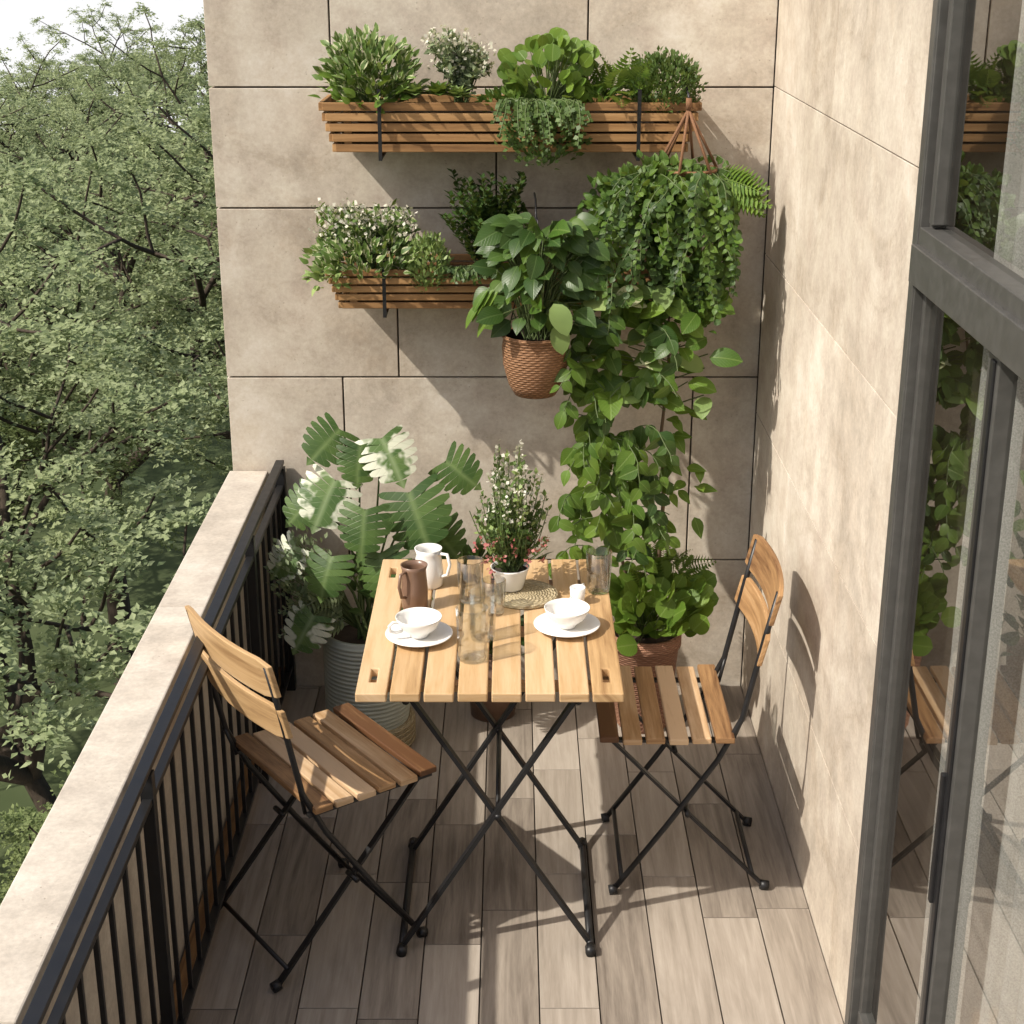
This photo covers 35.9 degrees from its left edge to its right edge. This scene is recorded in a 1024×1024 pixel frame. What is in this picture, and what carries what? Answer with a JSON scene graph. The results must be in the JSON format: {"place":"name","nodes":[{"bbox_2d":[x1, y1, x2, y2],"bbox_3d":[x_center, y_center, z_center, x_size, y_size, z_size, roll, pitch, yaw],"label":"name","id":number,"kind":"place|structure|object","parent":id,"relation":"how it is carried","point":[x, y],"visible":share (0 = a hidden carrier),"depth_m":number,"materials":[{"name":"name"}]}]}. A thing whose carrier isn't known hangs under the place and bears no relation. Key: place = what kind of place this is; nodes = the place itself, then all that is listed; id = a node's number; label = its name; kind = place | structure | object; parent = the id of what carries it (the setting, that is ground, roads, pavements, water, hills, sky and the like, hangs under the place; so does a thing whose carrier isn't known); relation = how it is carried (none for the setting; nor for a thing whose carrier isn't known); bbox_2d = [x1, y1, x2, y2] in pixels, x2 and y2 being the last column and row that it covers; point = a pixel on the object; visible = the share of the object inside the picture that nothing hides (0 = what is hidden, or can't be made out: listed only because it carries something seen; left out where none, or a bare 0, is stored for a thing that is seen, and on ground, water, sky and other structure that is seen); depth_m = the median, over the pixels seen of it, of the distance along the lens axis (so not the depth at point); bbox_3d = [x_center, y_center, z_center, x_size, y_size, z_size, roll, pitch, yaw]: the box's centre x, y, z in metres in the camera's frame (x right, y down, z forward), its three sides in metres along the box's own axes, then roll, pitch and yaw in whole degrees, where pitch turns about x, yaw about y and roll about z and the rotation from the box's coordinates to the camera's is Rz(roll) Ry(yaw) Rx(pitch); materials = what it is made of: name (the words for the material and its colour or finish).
{"place":"outdoors","nodes":[
{"label":"outdoors","id":0,"kind":"place"},
{"bbox_2d":[0,0,208,132],"bbox_3d":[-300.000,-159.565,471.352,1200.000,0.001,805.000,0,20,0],"label":"sky","id":1,"kind":"structure","parent":0,"point":[16,16],"depth_m":217.41,"materials":[{"name":"white"}]},
{"bbox_2d":[0,149,229,816],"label":"leafy tree","id":2,"kind":"object","parent":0,"point":[31,724],"visible":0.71,"depth_m":14.45,"materials":[{"name":"green plant"}]},
{"bbox_2d":[0,133,232,897],"bbox_3d":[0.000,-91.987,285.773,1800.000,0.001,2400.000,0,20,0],"label":"ground","id":3,"kind":"structure","parent":0,"point":[156,579],"depth_m":30.52,"materials":[{"name":"green plant"}]},
{"bbox_2d":[0,762,74,904],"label":"leafy tree","id":4,"kind":"object","parent":3,"relation":"on","point":[26,822],"visible":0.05,"depth_m":11.80,"materials":[{"name":"green plant"}]},
{"bbox_2d":[0,170,125,299],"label":"leafy tree","id":5,"kind":"object","parent":3,"relation":"on","point":[2,173],"visible":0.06,"depth_m":31.80,"materials":[{"name":"green plant"}]},
{"bbox_2d":[0,330,184,653],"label":"leafy tree","id":6,"kind":"object","parent":3,"relation":"on","point":[17,433],"visible":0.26,"depth_m":19.25,"materials":[{"name":"green plant"}]},
{"bbox_2d":[0,84,187,498],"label":"leafy tree","id":7,"kind":"object","parent":3,"relation":"on","point":[21,122],"visible":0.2,"depth_m":29.24,"materials":[{"name":"green plant"}]},
{"bbox_2d":[0,0,207,185],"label":"leafy tree","id":8,"kind":"object","parent":3,"relation":"on","point":[40,90],"visible":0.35,"depth_m":62.52,"materials":[{"name":"green plant"}]},
{"bbox_2d":[0,24,211,349],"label":"leafy tree","id":9,"kind":"object","parent":3,"relation":"on","point":[101,110],"visible":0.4,"depth_m":41.83,"materials":[{"name":"green plant"}]},
{"bbox_2d":[0,76,232,685],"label":"leafy tree","id":10,"kind":"object","parent":3,"relation":"on","point":[55,201],"visible":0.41,"depth_m":20.94,"materials":[{"name":"green plant"}]},
{"bbox_2d":[0,185,232,597],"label":"leafy tree","id":11,"kind":"object","parent":3,"relation":"on","point":[202,323],"visible":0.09,"depth_m":20.11,"materials":[{"name":"green plant"}]},
{"bbox_2d":[48,7,215,243],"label":"leafy tree","id":12,"kind":"object","parent":3,"relation":"on","point":[169,58],"visible":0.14,"depth_m":53.31,"materials":[{"name":"green plant"}]},
{"bbox_2d":[55,2,217,238],"bbox_3d":[-4.758,-7.199,37.745,12.383,10.357,8.960,-6,21,-15],"label":"leafy tree","id":13,"kind":"object","parent":3,"relation":"on","point":[172,92],"visible":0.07,"depth_m":35.73,"materials":[{"name":"green plant"}]},
{"bbox_2d":[212,0,778,685],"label":"wall","id":14,"kind":"structure","parent":3,"relation":"on","point":[506,376],"depth_m":4.67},
{"bbox_2d":[203,0,777,686],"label":"stone panels","id":15,"kind":"object","parent":14,"relation":"attached to","point":[281,166],"visible":0.38,"depth_m":4.71,"materials":[{"name":"beige stone"}]},
{"bbox_2d":[325,246,687,317],"bbox_3d":[-0.005,-0.676,4.569,1.042,0.170,0.271,0,20,0],"label":"wooden wall planter","id":16,"kind":"object","parent":14,"relation":"attached to","point":[369,290],"visible":0.31,"depth_m":4.47,"materials":[{"name":"brown wood"}]},
{"bbox_2d":[299,197,435,295],"bbox_3d":[-0.407,-0.759,4.458,0.388,0.259,0.247,0,20,0],"label":"cream flower plant","id":17,"kind":"object","parent":16,"relation":"in","point":[365,239],"visible":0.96,"depth_m":4.42,"materials":[{"name":"green plant"}]},
{"bbox_2d":[404,231,453,291],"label":"bushy herb","id":18,"kind":"object","parent":16,"relation":"in","point":[427,244],"visible":0.94,"depth_m":4.40,"materials":[{"name":"green plant"}]},
{"bbox_2d":[430,168,561,285],"bbox_3d":[-0.035,-0.799,4.409,0.381,0.302,0.280,0,20,0],"label":"dark upright herb","id":19,"kind":"object","parent":16,"relation":"on","point":[477,211],"visible":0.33,"depth_m":4.41,"materials":[{"name":"green plant"}]},
{"bbox_2d":[466,192,622,398],"bbox_3d":[0.030,-0.594,4.369,0.400,0.518,0.540,-11,23,-28],"label":"hanging basket plant","id":20,"kind":"object","parent":16,"relation":"hanging from","point":[533,363],"visible":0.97,"depth_m":4.23,"materials":[{"name":"green plant"}]},
{"bbox_2d":[318,88,701,160],"bbox_3d":[-0.005,-1.096,4.416,1.042,0.190,0.271,0,20,0],"label":"wooden wall planter","id":21,"kind":"object","parent":14,"relation":"attached to","point":[431,123],"visible":0.66,"depth_m":4.31,"materials":[{"name":"brown wood"}]},
{"bbox_2d":[308,22,429,113],"bbox_3d":[-0.387,-1.213,4.310,0.294,0.238,0.259,7,21,19],"label":"variegated shrub","id":22,"kind":"object","parent":21,"relation":"in","point":[346,76],"visible":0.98,"depth_m":4.27,"materials":[{"name":"green plant"}]},
{"bbox_2d":[420,24,495,101],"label":"white flowering plant","id":23,"kind":"object","parent":21,"relation":"on","point":[459,63],"visible":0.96,"depth_m":4.31,"materials":[{"name":"plant"}]},
{"bbox_2d":[399,81,547,111],"bbox_3d":[-0.107,-1.131,4.306,0.435,0.089,0.163,0,20,0],"label":"succulent rosette","id":24,"kind":"object","parent":21,"relation":"in","point":[437,88],"visible":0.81,"depth_m":4.28,"materials":[{"name":"green plant"}]},
{"bbox_2d":[490,97,592,169],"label":"trailing creeper","id":25,"kind":"object","parent":21,"relation":"in","point":[526,110],"visible":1,"depth_m":4.22,"materials":[{"name":"green plant"}]},
{"bbox_2d":[497,27,601,112],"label":"round leaf plant","id":26,"kind":"object","parent":21,"relation":"in","point":[558,45],"visible":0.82,"depth_m":4.26,"materials":[{"name":"green plant"}]},
{"bbox_2d":[571,47,658,106],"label":"fern","id":27,"kind":"object","parent":21,"relation":"on","point":[606,82],"visible":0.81,"depth_m":4.28,"materials":[{"name":"green plant"}]},
{"bbox_2d":[555,86,772,340],"bbox_3d":[0.404,-0.799,4.305,0.604,0.681,0.402,0,20,0],"label":"macrame hanging plant","id":28,"kind":"object","parent":21,"relation":"hanging from","point":[673,199],"visible":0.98,"depth_m":4.24,"materials":[{"name":"plant"}]},
{"bbox_2d":[621,45,708,113],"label":"dense small shrub","id":29,"kind":"object","parent":21,"relation":"in","point":[688,77],"visible":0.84,"depth_m":4.28,"materials":[{"name":"green plant"}]},
{"bbox_2d":[929,0,1023,797],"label":"window glass","id":30,"kind":"object","parent":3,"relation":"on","point":[992,34],"depth_m":3.01,"materials":[{"name":"clear glass"}]},
{"bbox_2d":[950,653,1023,1023],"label":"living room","id":31,"kind":"object","parent":3,"relation":"on","point":[1009,866],"depth_m":3.54,"materials":[{"name":"wood"}]},
{"bbox_2d":[741,0,932,1022],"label":"stone panels","id":32,"kind":"object","parent":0,"point":[849,93],"visible":0.84,"depth_m":3.71,"materials":[{"name":"beige stone"}]},
{"bbox_3d":[-0.065,1.700,2.449,1.620,0.230,5.860,0,20,0],"label":"slab","id":33,"kind":"object","parent":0,"visible":0},
{"bbox_2d":[42,507,274,1023],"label":"parapet wall","id":34,"kind":"structure","parent":33,"relation":"on","point":[72,1015],"depth_m":3.57,"materials":[{"name":"stone"}]},
{"bbox_2d":[0,471,267,1023],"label":"coping","id":35,"kind":"object","parent":34,"relation":"on","point":[38,903],"visible":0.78,"depth_m":3.16,"materials":[{"name":"stone"}]},
{"bbox_2d":[187,686,843,1023],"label":"planks","id":36,"kind":"object","parent":33,"relation":"on","point":[692,923],"visible":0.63,"depth_m":4.00,"materials":[{"name":"wood"}]},
{"bbox_2d":[21,460,296,1023],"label":"metal railing","id":37,"kind":"object","parent":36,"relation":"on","point":[146,784],"visible":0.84,"depth_m":3.38,"materials":[{"name":"black metal"}]},
{"bbox_2d":[173,667,284,1020],"bbox_3d":[-0.753,1.537,2.400,0.030,0.070,5.850,0,20,0],"label":"kick strip","id":38,"kind":"object","parent":36,"relation":"on","point":[183,967],"visible":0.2,"depth_m":3.91,"materials":[{"name":"black metal"}]},
{"bbox_2d":[185,605,436,992],"bbox_3d":[-0.478,0.626,3.770,0.447,0.850,0.420,-14,24,-34],"label":"folding chair","id":39,"kind":"object","parent":36,"relation":"on","point":[318,764],"visible":0.95,"depth_m":3.71,"materials":[{"name":"brown wood"}]},
{"bbox_2d":[263,412,482,745],"bbox_3d":[-0.402,0.222,4.617,0.637,1.025,0.339,0,20,0],"label":"potted monstera","id":40,"kind":"object","parent":36,"relation":"on","point":[335,620],"visible":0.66,"depth_m":4.48,"materials":[{"name":"plant"}]},
{"bbox_2d":[355,559,623,956],"bbox_3d":[-0.050,0.605,4.009,0.598,0.723,0.810,0,20,0],"label":"folding table","id":41,"kind":"object","parent":36,"relation":"on","point":[573,685],"visible":0.84,"depth_m":3.73,"materials":[{"name":"brown wood"}]},
{"bbox_2d":[397,560,427,608],"bbox_3d":[-0.244,0.189,3.923,0.068,0.118,0.085,2,20,6],"label":"brown jug","id":42,"kind":"object","parent":41,"relation":"on","point":[412,587],"visible":0.88,"depth_m":3.90,"materials":[{"name":"ceramic"}]},
{"bbox_2d":[385,607,452,646],"bbox_3d":[-0.222,0.276,3.767,0.162,0.060,0.162,0,20,0],"label":"cup and saucer","id":43,"kind":"object","parent":41,"relation":"on","point":[418,627],"visible":1,"depth_m":3.77,"materials":[{"name":"white ceramic"}]},
{"bbox_2d":[414,543,451,589],"bbox_3d":[-0.210,0.144,4.065,0.076,0.104,0.097,-11,23,-28],"label":"white pitcher","id":44,"kind":"object","parent":41,"relation":"on","point":[430,554],"visible":0.83,"depth_m":4.05,"materials":[{"name":"white ceramic"}]},
{"bbox_2d":[457,556,483,603],"bbox_3d":[-0.105,0.172,3.979,0.068,0.110,0.068,0,20,0],"label":"water glass","id":45,"kind":"object","parent":41,"relation":"on","point":[465,571],"visible":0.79,"depth_m":3.96,"materials":[{"name":"clear glass"}]},
{"bbox_2d":[455,601,487,659],"bbox_3d":[-0.092,0.280,3.651,0.076,0.130,0.074,0,20,0],"label":"water glass","id":46,"kind":"object","parent":41,"relation":"on","point":[486,631],"visible":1,"depth_m":3.64,"materials":[{"name":"clear glass"}]},
{"bbox_2d":[468,587,496,639],"bbox_3d":[-0.070,0.245,3.761,0.068,0.120,0.066,0,20,0],"label":"water glass","id":47,"kind":"object","parent":41,"relation":"on","point":[494,615],"visible":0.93,"depth_m":3.75,"materials":[{"name":"clear glass"}]},
{"bbox_2d":[482,575,505,616],"bbox_3d":[-0.045,0.208,3.907,0.060,0.090,0.060,0,20,0],"label":"water glass","id":48,"kind":"object","parent":41,"relation":"on","point":[499,588],"visible":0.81,"depth_m":3.89,"materials":[{"name":"clear glass"}]},
{"bbox_2d":[490,579,557,609],"bbox_3d":[0.030,0.210,4.019,0.176,0.012,0.176,0,20,0],"label":"round woven tray","id":49,"kind":"object","parent":41,"relation":"on","point":[532,594],"visible":0.76,"depth_m":4.00,"materials":[{"name":"beige wicker"}]},
{"bbox_2d":[469,439,551,591],"bbox_3d":[-0.004,0.005,3.982,0.209,0.398,0.232,0,20,0],"label":"potted flowering plant","id":50,"kind":"object","parent":49,"relation":"on","point":[512,542],"visible":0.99,"depth_m":3.96,"materials":[{"name":"green plant"}]},
{"bbox_2d":[534,597,599,637],"bbox_3d":[0.133,0.257,3.818,0.162,0.060,0.162,0,20,0],"label":"cup and saucer","id":51,"kind":"object","parent":41,"relation":"on","point":[567,617],"visible":1,"depth_m":3.82,"materials":[{"name":"white ceramic"}]},
{"bbox_2d":[570,583,585,600],"bbox_3d":[0.170,0.204,3.984,0.040,0.045,0.070,8,21,20],"label":"milk jug","id":52,"kind":"object","parent":41,"relation":"on","point":[577,591],"visible":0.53,"depth_m":3.96,"materials":[{"name":"white ceramic"}]},
{"bbox_2d":[586,548,612,594],"bbox_3d":[0.222,0.151,4.035,0.068,0.110,0.068,0,20,0],"label":"water glass","id":53,"kind":"object","parent":41,"relation":"on","point":[604,562],"visible":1,"depth_m":4.01,"materials":[{"name":"clear glass"}]},
{"bbox_2d":[441,502,551,721],"bbox_3d":[-0.063,0.318,4.821,0.362,0.705,0.265,-9,22,-22],"label":"potted leafy plant","id":54,"kind":"object","parent":36,"relation":"on","point":[496,710],"visible":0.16,"depth_m":4.85,"materials":[{"name":"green plant"}]},
{"bbox_2d":[530,284,742,733],"bbox_3d":[0.331,0.035,4.562,0.598,1.413,0.378,-10,22,-26],"label":"potted climbing plant","id":55,"kind":"object","parent":36,"relation":"on","point":[653,625],"visible":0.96,"depth_m":4.43,"materials":[{"name":"green plant"}]},
{"bbox_2d":[596,534,783,894],"bbox_3d":[0.439,0.519,4.063,0.447,0.850,0.420,0,20,0],"label":"folding chair","id":56,"kind":"object","parent":36,"relation":"on","point":[763,567],"visible":0.98,"depth_m":4.00,"materials":[{"name":"brown wood"}]},
{"bbox_2d":[844,0,1023,1023],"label":"frame","id":57,"kind":"object","parent":36,"relation":"on","point":[975,292],"visible":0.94,"depth_m":2.80,"materials":[{"name":"metal"}]},
{"bbox_2d":[866,303,949,1023],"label":"glass panes","id":58,"kind":"object","parent":57,"relation":"attached to","point":[901,920],"visible":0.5,"depth_m":3.07,"materials":[{"name":"clear glass"}]},
{"bbox_2d":[928,772,946,902],"bbox_3d":[0.754,0.578,2.796,0.010,0.260,0.014,0,20,0],"label":"door pull","id":59,"kind":"object","parent":57,"relation":"attached to","point":[940,805],"depth_m":2.79,"materials":[{"name":"black metal"}]},
{"bbox_2d":[936,0,1023,1023],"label":"window curtain","id":60,"kind":"object","parent":57,"relation":"hanging from","point":[990,874],"depth_m":2.74,"materials":[{"name":"white fabric"}]}
]}

